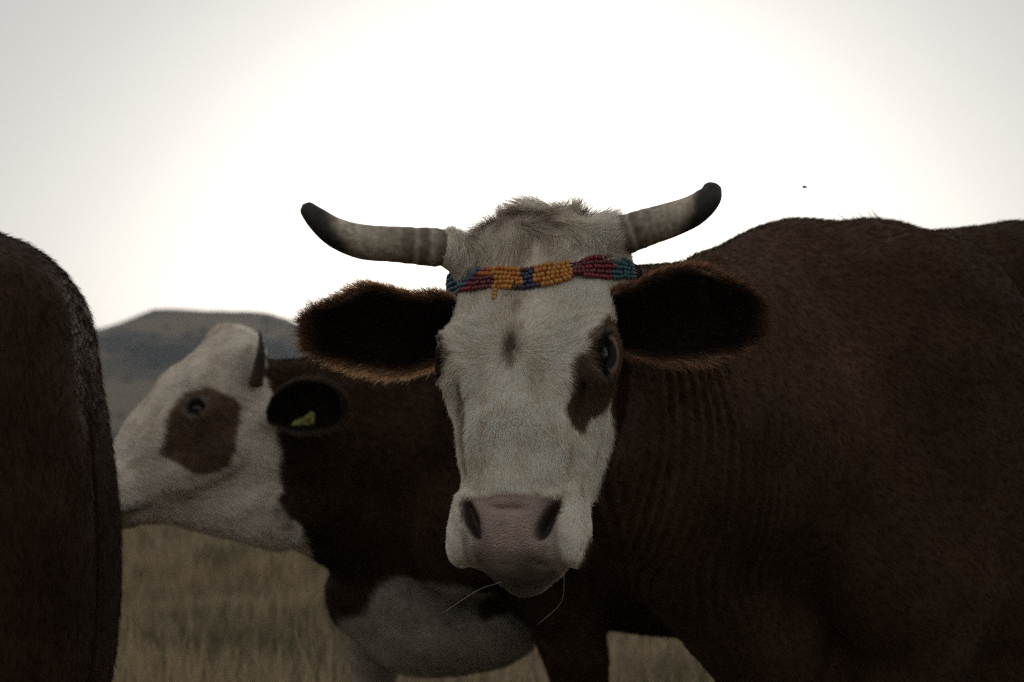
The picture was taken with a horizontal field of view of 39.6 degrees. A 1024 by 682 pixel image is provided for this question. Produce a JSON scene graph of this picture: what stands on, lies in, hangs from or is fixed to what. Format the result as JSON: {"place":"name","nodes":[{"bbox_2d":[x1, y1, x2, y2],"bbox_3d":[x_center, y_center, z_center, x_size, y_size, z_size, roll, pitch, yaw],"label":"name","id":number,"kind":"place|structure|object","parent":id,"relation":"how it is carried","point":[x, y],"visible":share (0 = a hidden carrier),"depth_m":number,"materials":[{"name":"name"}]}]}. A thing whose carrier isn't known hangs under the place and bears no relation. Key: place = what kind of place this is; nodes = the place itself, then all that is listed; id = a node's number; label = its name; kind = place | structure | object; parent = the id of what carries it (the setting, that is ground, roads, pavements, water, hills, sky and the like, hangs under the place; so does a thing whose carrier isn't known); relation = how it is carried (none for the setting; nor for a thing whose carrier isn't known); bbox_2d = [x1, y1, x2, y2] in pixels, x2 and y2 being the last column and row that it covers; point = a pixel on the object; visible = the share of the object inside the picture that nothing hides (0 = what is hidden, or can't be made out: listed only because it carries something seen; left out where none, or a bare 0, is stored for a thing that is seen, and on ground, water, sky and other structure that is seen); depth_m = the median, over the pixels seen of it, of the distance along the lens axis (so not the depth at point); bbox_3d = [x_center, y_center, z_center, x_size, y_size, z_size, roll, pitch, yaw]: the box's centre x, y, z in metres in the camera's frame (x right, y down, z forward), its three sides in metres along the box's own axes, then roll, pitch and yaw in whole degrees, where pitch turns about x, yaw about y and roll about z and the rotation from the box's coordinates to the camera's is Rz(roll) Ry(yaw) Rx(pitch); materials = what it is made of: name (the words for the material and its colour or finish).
{"place":"outdoors","nodes":[
{"label":"outdoors","id":0,"kind":"place"},
{"bbox_2d":[96,309,306,442],"bbox_3d":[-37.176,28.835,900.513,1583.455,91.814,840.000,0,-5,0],"label":"hill","id":1,"kind":"structure","parent":0,"point":[171,347],"depth_m":687.90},
{"bbox_2d":[95,318,297,417],"bbox_3d":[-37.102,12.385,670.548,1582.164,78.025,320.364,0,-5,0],"label":"scrub","id":2,"kind":"object","parent":1,"relation":"on","point":[203,329],"visible":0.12,"depth_m":693.32,"materials":[{"name":"green plant"}]},
{"bbox_2d":[112,524,714,681],"bbox_3d":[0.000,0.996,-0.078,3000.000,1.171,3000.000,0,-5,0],"label":"ground","id":3,"kind":"structure","parent":0,"point":[537,659],"depth_m":7.52,"materials":[{"name":"beige plant"}]},
{"bbox_2d":[0,232,124,681],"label":"cow","id":4,"kind":"object","parent":3,"relation":"on","point":[61,562],"visible":1,"depth_m":2.12},
{"bbox_2d":[113,321,675,681],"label":"cow","id":5,"kind":"object","parent":3,"relation":"on","point":[230,432],"visible":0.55,"depth_m":3.63},
{"bbox_2d":[284,182,1023,681],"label":"cow","id":6,"kind":"object","parent":3,"relation":"on","point":[790,448],"visible":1,"depth_m":2.21},
{"bbox_2d":[445,254,642,299],"bbox_3d":[0.042,-0.081,1.955,0.274,0.066,0.193,0,-5,0],"label":"beaded headband","id":7,"kind":"object","parent":6,"relation":"attached to","point":[500,278],"visible":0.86,"depth_m":1.89,"materials":[{"name":"multicoloured plastic"}]},
{"bbox_2d":[0,0,1023,328],"label":"sky","id":8,"kind":"structure","parent":0,"point":[168,154],"materials":[{"name":"white"}]}
]}

